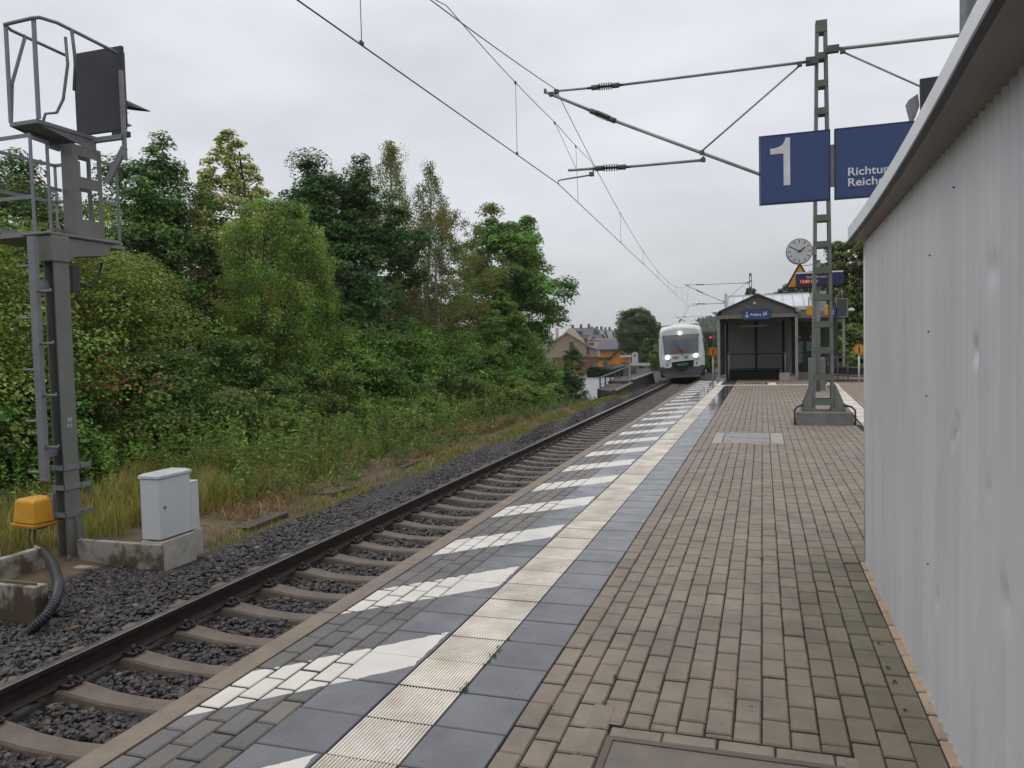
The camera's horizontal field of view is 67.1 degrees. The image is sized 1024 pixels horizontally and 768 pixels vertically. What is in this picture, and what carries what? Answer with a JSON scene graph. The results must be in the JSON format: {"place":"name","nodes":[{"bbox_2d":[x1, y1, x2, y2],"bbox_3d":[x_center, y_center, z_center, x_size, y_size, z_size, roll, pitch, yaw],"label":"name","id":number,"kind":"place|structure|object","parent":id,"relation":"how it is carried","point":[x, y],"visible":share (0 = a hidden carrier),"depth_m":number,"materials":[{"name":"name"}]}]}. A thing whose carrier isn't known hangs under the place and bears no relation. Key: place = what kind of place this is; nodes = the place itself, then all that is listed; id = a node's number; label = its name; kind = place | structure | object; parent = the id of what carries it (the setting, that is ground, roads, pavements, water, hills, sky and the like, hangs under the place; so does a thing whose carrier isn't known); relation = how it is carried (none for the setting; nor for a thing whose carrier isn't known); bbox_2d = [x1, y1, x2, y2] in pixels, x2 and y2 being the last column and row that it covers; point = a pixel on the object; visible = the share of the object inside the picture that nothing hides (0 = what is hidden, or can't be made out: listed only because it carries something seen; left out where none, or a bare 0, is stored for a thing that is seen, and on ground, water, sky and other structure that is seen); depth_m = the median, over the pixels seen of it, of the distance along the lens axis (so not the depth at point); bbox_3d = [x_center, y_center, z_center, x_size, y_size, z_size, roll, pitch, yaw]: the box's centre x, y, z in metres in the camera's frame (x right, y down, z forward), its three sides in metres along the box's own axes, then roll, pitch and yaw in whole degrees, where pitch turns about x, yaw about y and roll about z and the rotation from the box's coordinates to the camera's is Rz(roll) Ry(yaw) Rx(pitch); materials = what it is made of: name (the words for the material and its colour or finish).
{"place":"outdoors","nodes":[
{"label":"outdoors","id":0,"kind":"place"},
{"bbox_2d":[10,493,64,547],"bbox_3d":[-5.747,1.700,9.350,0.450,0.747,0.390,0,3,26],"label":"junction box","id":1,"kind":"object","parent":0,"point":[35,513],"visible":0.91,"depth_m":9.23,"materials":[{"name":"yellow plastic"}]},
{"bbox_2d":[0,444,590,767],"bbox_3d":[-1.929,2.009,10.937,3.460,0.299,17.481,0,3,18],"label":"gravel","id":2,"kind":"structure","parent":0,"point":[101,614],"depth_m":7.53,"materials":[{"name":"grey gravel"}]},
{"bbox_2d":[12,545,63,638],"bbox_3d":[-4.809,2.046,8.001,0.400,0.456,2.688,-3,3,-27],"label":"conduit","id":3,"kind":"object","parent":2,"relation":"on","point":[42,619],"visible":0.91,"depth_m":7.04,"materials":[{"name":"grey plastic"}]},
{"bbox_2d":[0,344,652,589],"bbox_3d":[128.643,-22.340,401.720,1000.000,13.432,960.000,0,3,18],"label":"ground","id":4,"kind":"structure","parent":0,"point":[44,576],"depth_m":12.47,"materials":[{"name":"soil"}]},
{"bbox_2d":[0,395,80,479],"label":"bush","id":5,"kind":"object","parent":4,"relation":"on","point":[3,414],"visible":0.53,"depth_m":13.59,"materials":[{"name":"green plant"}]},
{"bbox_2d":[0,255,86,483],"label":"bush","id":6,"kind":"object","parent":4,"relation":"on","point":[5,349],"visible":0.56,"depth_m":15.00,"materials":[{"name":"green plant"}]},
{"bbox_2d":[0,147,114,336],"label":"maple tree","id":7,"kind":"object","parent":4,"relation":"on","point":[17,182],"visible":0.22,"depth_m":21.36,"materials":[{"name":"green plant"}]},
{"bbox_2d":[0,357,154,487],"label":"bush","id":8,"kind":"object","parent":4,"relation":"on","point":[85,440],"visible":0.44,"depth_m":15.02,"materials":[{"name":"green plant"}]},
{"bbox_2d":[0,538,164,579],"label":"retaining wall","id":9,"kind":"structure","parent":4,"relation":"on","point":[141,555],"depth_m":8.93,"materials":[{"name":"concrete"}]},
{"bbox_2d":[0,202,210,459],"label":"bush","id":10,"kind":"object","parent":4,"relation":"on","point":[104,286],"visible":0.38,"depth_m":16.65,"materials":[{"name":"green plant"}]},
{"bbox_2d":[16,198,209,434],"bbox_3d":[-11.151,-1.607,21.202,5.720,6.990,5.172,0,3,18],"label":"bush","id":11,"kind":"object","parent":4,"relation":"on","point":[106,321],"visible":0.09,"depth_m":20.80,"materials":[{"name":"green plant"}]},
{"bbox_2d":[2,220,231,400],"bbox_3d":[-11.995,-1.492,23.296,6.413,6.734,6.264,0,3,18],"label":"woodland tree","id":12,"kind":"object","parent":4,"relation":"on","point":[175,265],"visible":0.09,"depth_m":23.40,"materials":[{"name":"green plant"}]},
{"bbox_2d":[4,223,240,436],"bbox_3d":[-9.954,-0.957,19.435,5.502,5.903,5.667,0,3,18],"label":"bush","id":13,"kind":"object","parent":4,"relation":"on","point":[158,307],"visible":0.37,"depth_m":19.09,"materials":[{"name":"green plant"}]},
{"bbox_2d":[0,413,295,514],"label":"weeds","id":14,"kind":"object","parent":4,"relation":"on","point":[107,464],"visible":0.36,"depth_m":13.99,"materials":[{"name":"green plant"}]},
{"bbox_2d":[62,130,239,350],"bbox_3d":[-12.456,-3.233,25.863,5.902,10.035,7.119,-2,3,-7],"label":"maple tree","id":15,"kind":"object","parent":4,"relation":"on","point":[149,200],"visible":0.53,"depth_m":24.73,"materials":[{"name":"green plant"}]},
{"bbox_2d":[91,389,215,471],"bbox_3d":[-7.612,1.088,16.198,2.326,1.981,2.001,0,3,18],"label":"bush","id":16,"kind":"object","parent":4,"relation":"on","point":[155,426],"visible":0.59,"depth_m":15.87,"materials":[{"name":"green plant"}]},
{"bbox_2d":[90,338,247,455],"bbox_3d":[-7.920,0.479,17.626,3.358,3.110,3.414,0,3,18],"label":"bush","id":17,"kind":"object","parent":4,"relation":"on","point":[182,379],"visible":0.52,"depth_m":17.14,"materials":[{"name":"green plant"}]},
{"bbox_2d":[129,326,331,441],"bbox_3d":[-7.062,0.166,19.955,4.366,3.326,3.707,-1,3,0],"label":"bush","id":18,"kind":"object","parent":4,"relation":"on","point":[235,347],"visible":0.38,"depth_m":19.76,"materials":[{"name":"green plant"}]},
{"bbox_2d":[176,386,295,447],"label":"bush","id":19,"kind":"object","parent":4,"relation":"on","point":[230,408],"visible":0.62,"depth_m":17.52,"materials":[{"name":"green plant"}]},
{"bbox_2d":[177,128,300,355],"bbox_3d":[-10.162,-3.702,27.660,5.305,10.670,5.156,-1,3,6],"label":"lime tree","id":20,"kind":"object","parent":4,"relation":"on","point":[208,182],"visible":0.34,"depth_m":26.89,"materials":[{"name":"green plant"}]},
{"bbox_2d":[230,511,287,531],"bbox_3d":[-3.789,2.042,11.450,0.440,0.080,1.000,-2,3,16],"label":"duct cover","id":21,"kind":"object","parent":4,"relation":"on","point":[269,519],"visible":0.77,"depth_m":11.38,"materials":[{"name":"grey concrete"}]},
{"bbox_2d":[0,402,545,556],"bbox_3d":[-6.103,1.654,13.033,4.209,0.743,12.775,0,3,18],"label":"grass","id":22,"kind":"structure","parent":4,"relation":"on","point":[11,540],"depth_m":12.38,"materials":[{"name":"green plant"}]},
{"bbox_2d":[187,195,359,415],"bbox_3d":[-7.442,-2.024,23.941,4.962,7.510,5.175,0,3,18],"label":"birch tree","id":23,"kind":"object","parent":4,"relation":"on","point":[242,277],"visible":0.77,"depth_m":23.01,"materials":[{"name":"green plant"}]},
{"bbox_2d":[245,408,320,453],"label":"bush","id":24,"kind":"object","parent":4,"relation":"on","point":[279,418],"visible":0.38,"depth_m":17.96,"materials":[{"name":"green plant"}]},
{"bbox_2d":[241,359,338,427],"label":"bush","id":25,"kind":"object","parent":4,"relation":"on","point":[292,368],"visible":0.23,"depth_m":21.67,"materials":[{"name":"green plant"}]},
{"bbox_2d":[255,375,340,436],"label":"bush","id":26,"kind":"object","parent":4,"relation":"on","point":[290,399],"visible":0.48,"depth_m":19.70,"materials":[{"name":"green plant"}]},
{"bbox_2d":[23,396,613,574],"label":"grass","id":27,"kind":"structure","parent":4,"relation":"on","point":[429,456],"depth_m":13.72,"materials":[{"name":"green plant"}]},
{"bbox_2d":[199,440,444,520],"bbox_3d":[-3.505,1.712,15.344,2.639,0.287,8.688,0,3,18],"label":"straw","id":28,"kind":"object","parent":4,"relation":"on","point":[273,497],"visible":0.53,"depth_m":12.92,"materials":[{"name":"green plant"}]},
{"bbox_2d":[93,379,571,503],"bbox_3d":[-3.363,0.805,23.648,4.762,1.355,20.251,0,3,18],"label":"weeds","id":29,"kind":"object","parent":4,"relation":"on","point":[329,438],"visible":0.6,"depth_m":16.88,"materials":[{"name":"green plant"}]},
{"bbox_2d":[297,356,380,432],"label":"bush","id":30,"kind":"object","parent":4,"relation":"on","point":[332,376],"visible":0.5,"depth_m":21.52,"materials":[{"name":"green plant"}]},
{"bbox_2d":[253,147,438,365],"bbox_3d":[-7.589,-4.010,31.243,8.211,10.827,8.972,0,3,18],"label":"maple tree","id":31,"kind":"object","parent":4,"relation":"on","point":[349,236],"visible":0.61,"depth_m":30.41,"materials":[{"name":"green plant"}]},
{"bbox_2d":[311,317,403,420],"bbox_3d":[-5.845,-0.367,26.787,3.599,3.841,4.492,-3,3,-30],"label":"bush","id":32,"kind":"object","parent":4,"relation":"on","point":[361,337],"visible":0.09,"depth_m":26.15,"materials":[{"name":"green plant"}]},
{"bbox_2d":[321,344,423,422],"bbox_3d":[-4.517,0.165,24.729,3.600,2.887,3.474,0,3,18],"label":"bush","id":33,"kind":"object","parent":4,"relation":"on","point":[372,366],"visible":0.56,"depth_m":24.02,"materials":[{"name":"green plant"}]},
{"bbox_2d":[365,396,434,432],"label":"bush","id":34,"kind":"object","parent":4,"relation":"on","point":[400,402],"visible":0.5,"depth_m":21.71,"materials":[{"name":"green plant"}]},
{"bbox_2d":[359,325,466,412],"bbox_3d":[-3.675,-0.276,26.478,3.926,3.474,4.110,0,3,18],"label":"bush","id":35,"kind":"object","parent":4,"relation":"on","point":[399,344],"visible":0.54,"depth_m":26.06,"materials":[{"name":"green plant"}]},
{"bbox_2d":[203,390,630,550],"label":"grass","id":36,"kind":"structure","parent":4,"relation":"on","point":[562,414],"depth_m":17.83,"materials":[{"name":"green plant"}]},
{"bbox_2d":[367,140,480,345],"bbox_3d":[-4.946,-5.828,39.392,6.150,13.556,6.217,0,3,18],"label":"birch tree","id":37,"kind":"object","parent":4,"relation":"on","point":[390,158],"visible":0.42,"depth_m":39.19,"materials":[{"name":"green plant"}]},
{"bbox_2d":[394,380,456,419],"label":"bush","id":38,"kind":"object","parent":4,"relation":"on","point":[430,392],"visible":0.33,"depth_m":24.43,"materials":[{"name":"green plant"}]},
{"bbox_2d":[392,326,481,394],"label":"bush","id":39,"kind":"object","parent":4,"relation":"on","point":[442,362],"visible":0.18,"depth_m":28.32,"materials":[{"name":"green plant"}]},
{"bbox_2d":[384,206,510,355],"bbox_3d":[-3.441,-3.939,38.954,6.612,9.753,6.912,0,3,18],"label":"birch tree","id":40,"kind":"object","parent":4,"relation":"on","point":[478,307],"visible":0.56,"depth_m":37.93,"materials":[{"name":"green plant"}]},
{"bbox_2d":[435,374,492,417],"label":"bush","id":41,"kind":"object","parent":4,"relation":"on","point":[463,379],"visible":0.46,"depth_m":26.76,"materials":[{"name":"green plant"}]},
{"bbox_2d":[437,336,499,400],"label":"bush","id":42,"kind":"object","parent":4,"relation":"on","point":[462,349],"visible":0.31,"depth_m":30.14,"materials":[{"name":"green plant"}]},
{"bbox_2d":[414,410,524,440],"bbox_3d":[-1.219,1.228,23.384,3.482,0.391,7.937,0,3,18],"label":"straw","id":43,"kind":"object","parent":4,"relation":"on","point":[486,426],"visible":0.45,"depth_m":22.89,"materials":[{"name":"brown plant"}]},
{"bbox_2d":[464,341,529,390],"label":"bush","id":44,"kind":"object","parent":4,"relation":"on","point":[494,356],"visible":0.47,"depth_m":32.32,"materials":[{"name":"green plant"}]},
{"bbox_2d":[431,202,580,353],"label":"oak tree","id":45,"kind":"object","parent":4,"relation":"on","point":[525,287],"visible":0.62,"depth_m":45.40,"materials":[{"name":"green plant"}]},
{"bbox_2d":[469,289,547,368],"bbox_3d":[-0.632,-1.642,35.829,3.994,5.522,4.028,-4,4,-41],"label":"hornbeam tree","id":46,"kind":"object","parent":4,"relation":"on","point":[527,347],"visible":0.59,"depth_m":35.20,"materials":[{"name":"green plant"}]},
{"bbox_2d":[500,387,534,413],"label":"bush","id":47,"kind":"object","parent":4,"relation":"on","point":[523,397],"visible":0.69,"depth_m":27.73,"materials":[{"name":"green plant"}]},
{"bbox_2d":[491,352,557,386],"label":"bush","id":48,"kind":"object","parent":4,"relation":"on","point":[523,364],"visible":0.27,"depth_m":33.78,"materials":[{"name":"green plant"}]},
{"bbox_2d":[528,360,570,398],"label":"bush","id":49,"kind":"object","parent":4,"relation":"on","point":[548,369],"visible":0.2,"depth_m":35.47,"materials":[{"name":"green plant"}]},
{"bbox_2d":[546,328,597,359],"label":"beige house","id":50,"kind":"structure","parent":4,"relation":"on","point":[566,341],"depth_m":166.70,"materials":[{"name":"beige paint"}]},
{"bbox_2d":[559,347,585,398],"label":"sapling","id":51,"kind":"object","parent":4,"relation":"on","point":[568,365],"visible":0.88,"depth_m":38.28,"materials":[{"name":"green plant"}]},
{"bbox_2d":[596,340,639,367],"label":"orange house","id":52,"kind":"structure","parent":4,"relation":"on","point":[610,353],"depth_m":120.13,"materials":[{"name":"paint"}]},
{"bbox_2d":[597,372,654,398],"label":"loading ramp","id":53,"kind":"structure","parent":4,"relation":"on","point":[619,385],"depth_m":44.80,"materials":[{"name":"concrete"}]},
{"bbox_2d":[613,306,661,353],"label":"broadleaf tree","id":54,"kind":"object","parent":4,"relation":"on","point":[635,328],"visible":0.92,"depth_m":104.33,"materials":[{"name":"green plant"}]},
{"bbox_2d":[803,241,864,343],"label":"broadleaf tree","id":55,"kind":"object","parent":4,"relation":"on","point":[840,253],"visible":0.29,"depth_m":43.28,"materials":[{"name":"green plant"}]},
{"bbox_2d":[0,363,725,765],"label":"track bed","id":56,"kind":"object","parent":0,"point":[24,713],"visible":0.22,"depth_m":8.88,"materials":[{"name":"grey gravel"}]},
{"bbox_2d":[0,579,49,626],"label":"cable trough","id":57,"kind":"object","parent":56,"relation":"on","point":[24,602],"visible":0.55,"depth_m":7.06,"materials":[{"name":"concrete"}]},
{"bbox_2d":[0,715,102,764],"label":"sleeper","id":58,"kind":"object","parent":56,"relation":"on","point":[21,739],"visible":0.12,"depth_m":4.78,"materials":[{"name":"concrete"}]},
{"bbox_2d":[0,675,174,716],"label":"sleeper","id":59,"kind":"object","parent":56,"relation":"on","point":[80,692],"visible":0.28,"depth_m":5.40,"materials":[{"name":"concrete"}]},
{"bbox_2d":[0,563,178,638],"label":"gravel","id":60,"kind":"structure","parent":56,"relation":"on","point":[89,580],"depth_m":8.26,"materials":[{"name":"grey gravel"}]},
{"bbox_2d":[0,15,150,560],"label":"railway signal","id":61,"kind":"object","parent":60,"relation":"on","point":[102,104],"visible":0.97,"depth_m":9.40,"materials":[{"name":"grey paint"}]},
{"bbox_2d":[60,644,229,680],"bbox_3d":[-2.363,2.197,5.904,2.600,0.295,0.266,-1,3,17],"label":"sleeper","id":62,"kind":"object","parent":56,"relation":"on","point":[139,658],"visible":0.23,"depth_m":5.97,"materials":[{"name":"concrete"}]},
{"bbox_2d":[137,468,203,570],"bbox_3d":[-4.094,1.604,9.303,0.315,1.150,0.700,0,3,18],"label":"relay cabinet","id":63,"kind":"object","parent":56,"relation":"on","point":[170,509],"visible":0.96,"depth_m":9.13,"materials":[{"name":"metal"}]},
{"bbox_2d":[121,619,273,649],"bbox_3d":[-2.191,2.171,6.464,2.600,0.295,0.266,-1,3,17],"label":"sleeper","id":64,"kind":"object","parent":56,"relation":"on","point":[187,631],"visible":0.25,"depth_m":6.54,"materials":[{"name":"concrete"}]},
{"bbox_2d":[168,596,314,625],"bbox_3d":[-2.010,2.139,7.050,2.600,0.295,0.266,-1,3,17],"label":"sleeper","id":65,"kind":"object","parent":56,"relation":"on","point":[235,607],"visible":0.23,"depth_m":7.12,"materials":[{"name":"concrete"}]},
{"bbox_2d":[209,578,348,603],"bbox_3d":[-1.834,2.110,7.621,2.600,0.295,0.266,-1,3,17],"label":"sleeper","id":66,"kind":"object","parent":56,"relation":"on","point":[271,588],"visible":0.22,"depth_m":7.69,"materials":[{"name":"concrete"}]},
{"bbox_2d":[246,562,377,585],"bbox_3d":[-1.656,2.079,8.198,2.600,0.295,0.266,-1,3,17],"label":"sleeper","id":67,"kind":"object","parent":56,"relation":"on","point":[304,571],"visible":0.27,"depth_m":8.27,"materials":[{"name":"concrete"}]},
{"bbox_2d":[0,362,676,716],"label":"rail","id":68,"kind":"object","parent":56,"relation":"on","point":[22,691],"visible":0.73,"depth_m":7.09,"materials":[{"name":"metal"}]},
{"bbox_2d":[658,319,707,379],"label":"railcar","id":69,"kind":"object","parent":68,"relation":"on","point":[681,347],"visible":1,"depth_m":48.79,"materials":[{"name":"white metal"}]},
{"bbox_2d":[277,549,401,569],"bbox_3d":[-1.481,2.052,8.766,2.600,0.295,0.266,-1,3,17],"label":"sleeper","id":70,"kind":"object","parent":56,"relation":"on","point":[334,557],"visible":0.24,"depth_m":8.82,"materials":[{"name":"concrete"}]},
{"bbox_2d":[306,536,422,554],"bbox_3d":[-1.303,2.025,9.343,2.600,0.295,0.266,-1,3,17],"label":"sleeper","id":71,"kind":"object","parent":56,"relation":"on","point":[356,545],"visible":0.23,"depth_m":9.41,"materials":[{"name":"concrete"}]},
{"bbox_2d":[330,526,440,542],"bbox_3d":[-1.131,1.996,9.901,2.600,0.295,0.266,-1,3,17],"label":"sleeper","id":72,"kind":"object","parent":56,"relation":"on","point":[379,532],"visible":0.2,"depth_m":9.97,"materials":[{"name":"concrete"}]},
{"bbox_2d":[353,516,459,532],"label":"sleeper","id":73,"kind":"object","parent":56,"relation":"on","point":[400,523],"visible":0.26,"depth_m":10.54,"materials":[{"name":"concrete"}]},
{"bbox_2d":[376,507,473,521],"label":"sleeper","id":74,"kind":"object","parent":56,"relation":"on","point":[418,513],"visible":0.24,"depth_m":11.12,"materials":[{"name":"concrete"}]},
{"bbox_2d":[488,377,699,446],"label":"gravel","id":75,"kind":"structure","parent":56,"relation":"on","point":[579,414],"depth_m":25.76,"materials":[{"name":"grey gravel"}]},
{"bbox_2d":[0,0,958,355],"label":"sky","id":76,"kind":"structure","parent":0,"point":[276,74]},
{"bbox_2d":[723,291,844,379],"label":"platform","id":77,"kind":"structure","parent":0,"point":[798,300],"depth_m":34.92,"materials":[{"name":"grey metal"}]},
{"bbox_2d":[66,380,701,767],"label":"platform kerb","id":78,"kind":"structure","parent":77,"relation":"on","point":[113,749],"depth_m":3.90,"materials":[{"name":"concrete"}]},
{"bbox_2d":[124,379,963,767],"bbox_3d":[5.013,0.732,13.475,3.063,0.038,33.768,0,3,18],"label":"brick paving","id":79,"kind":"structure","parent":77,"relation":"on","point":[597,719],"depth_m":3.94,"materials":[{"name":"beige brick"}]},
{"bbox_2d":[104,381,711,767],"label":"edge paving","id":80,"kind":"structure","parent":79,"relation":"on","point":[371,626],"depth_m":3.90,"materials":[{"name":"grey concrete"}]},
{"bbox_2d":[224,381,769,767],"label":"slab paving","id":81,"kind":"structure","parent":79,"relation":"on","point":[473,726],"depth_m":3.83,"materials":[{"name":"grey concrete"}]},
{"bbox_2d":[311,381,849,767],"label":"tactile strip","id":82,"kind":"object","parent":79,"relation":"on","point":[377,740],"visible":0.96,"depth_m":3.85,"materials":[{"name":"concrete"}]},
{"bbox_2d":[594,735,843,767],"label":"inspection cover","id":83,"kind":"object","parent":79,"relation":"on","point":[619,752],"visible":1,"depth_m":2.73,"materials":[{"name":"grey metal"}]},
{"bbox_2d":[712,433,783,443],"bbox_3d":[3.627,0.848,11.853,1.014,0.053,1.350,0,3,18],"label":"drain cover","id":84,"kind":"object","parent":79,"relation":"on","point":[759,438],"visible":0.85,"depth_m":11.77,"materials":[{"name":"metal"}]},
{"bbox_2d":[808,260,825,391],"bbox_3d":[8.916,-1.660,22.536,0.460,3.810,1.025,0,3,18],"label":"display post","id":85,"kind":"object","parent":79,"relation":"on","point":[820,368],"visible":0.5,"depth_m":22.15,"materials":[{"name":"grey metal"}]},
{"bbox_2d":[795,270,843,286],"bbox_3d":[8.730,-2.995,21.936,1.260,0.380,0.280,0,3,18],"label":"departure display","id":86,"kind":"object","parent":85,"relation":"attached to","point":[803,278],"visible":0.82,"depth_m":21.82},
{"bbox_2d":[793,19,856,425],"bbox_3d":[5.443,-2.618,13.552,1.016,7.330,0.833,0,3,18],"label":"catenary mast","id":87,"kind":"object","parent":79,"relation":"on","point":[837,413],"visible":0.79,"depth_m":13.47,"materials":[{"name":"grey metal"}]},
{"bbox_2d":[544,56,816,183],"bbox_3d":[2.952,-4.435,14.068,4.868,2.450,0.220,0,3,18],"label":"cantilever arm","id":88,"kind":"object","parent":87,"relation":"attached to","point":[810,61],"visible":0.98,"depth_m":14.11},
{"bbox_2d":[359,0,688,315],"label":"messenger wire","id":89,"kind":"object","parent":88,"relation":"hanging from","point":[362,43],"visible":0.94,"depth_m":12.48,"materials":[{"name":"grey metal"}]},
{"bbox_2d":[297,0,688,312],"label":"contact wire","id":90,"kind":"object","parent":89,"relation":"hanging from","point":[312,10],"visible":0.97,"depth_m":9.50,"materials":[{"name":"black metal"}]},
{"bbox_2d":[759,129,834,205],"bbox_3d":[3.055,-2.319,8.289,0.767,0.734,0.079,0,3,18],"label":"platform number sign","id":91,"kind":"object","parent":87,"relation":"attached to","point":[797,167],"visible":1,"depth_m":8.26,"materials":[{"name":"blue metal"}]},
{"bbox_2d":[786,238,815,264],"bbox_3d":[5.044,-2.314,13.476,0.497,0.444,0.136,0,3,18],"label":"platform clock","id":92,"kind":"object","parent":87,"relation":"attached to","point":[799,251],"visible":1,"depth_m":13.43,"materials":[{"name":"white plastic"}]},
{"bbox_2d":[826,33,958,86],"bbox_3d":[7.733,-4.626,12.507,4.893,2.330,0.120,0,3,18],"label":"cantilever arm","id":93,"kind":"object","parent":87,"relation":"attached to","point":[833,49],"visible":0.51,"depth_m":12.94},
{"bbox_2d":[836,382,863,407],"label":"brick paving","id":94,"kind":"structure","parent":79,"relation":"on","point":[854,390],"depth_m":22.65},
{"bbox_2d":[847,0,1023,767],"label":"shed","id":95,"kind":"structure","parent":79,"relation":"on","point":[936,226],"depth_m":2.61,"materials":[{"name":"metal"}]},
{"bbox_2d":[959,0,976,34],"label":"support post","id":96,"kind":"object","parent":79,"relation":"on","point":[966,7],"visible":0.03,"depth_m":7.87,"materials":[{"name":"grey metal"}]},
{"bbox_2d":[834,120,914,199],"bbox_3d":[4.380,-2.330,7.859,2.034,0.734,0.078,0,3,18],"label":"direction sign","id":97,"kind":"object","parent":96,"relation":"attached to","point":[864,156],"visible":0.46,"depth_m":8.05,"materials":[{"name":"blue metal"}]},
{"bbox_2d":[905,76,937,120],"bbox_3d":[4.370,-2.954,8.039,0.526,0.424,0.276,-1,3,2],"label":"loudspeaker","id":98,"kind":"object","parent":96,"relation":"attached to","point":[926,85],"visible":0.52,"depth_m":7.91,"materials":[{"name":"grey metal"}]},
{"bbox_2d":[712,293,800,381],"bbox_3d":[10.398,-1.704,32.751,3.170,3.770,8.400,0,3,18],"label":"stair shelter","id":99,"kind":"object","parent":77,"relation":"on","point":[757,349],"visible":0.91,"depth_m":33.33,"materials":[{"name":"metal"}]},
{"bbox_2d":[820,356,863,379],"bbox_3d":[12.290,-0.374,28.241,0.088,1.245,4.139,-2,3,-8],"label":"platform railing","id":100,"kind":"object","parent":77,"relation":"on","point":[848,371],"visible":0.26,"depth_m":28.40,"materials":[{"name":"grey metal"}]},
{"bbox_2d":[791,372,863,381],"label":"path","id":101,"kind":"structure","parent":0,"point":[802,375],"depth_m":31.11,"materials":[{"name":"grey concrete"}]},
{"bbox_2d":[798,320,837,371],"bbox_3d":[14.268,-1.819,36.416,2.050,2.530,0.120,0,3,18],"label":"waiting shelter","id":102,"kind":"object","parent":101,"relation":"on","point":[804,341],"visible":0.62,"depth_m":36.47,"materials":[{"name":"grey glass"}]},
{"bbox_2d":[838,319,863,366],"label":"bushy tree","id":103,"kind":"object","parent":101,"relation":"on","point":[854,334],"visible":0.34,"depth_m":38.34,"materials":[{"name":"green plant"}]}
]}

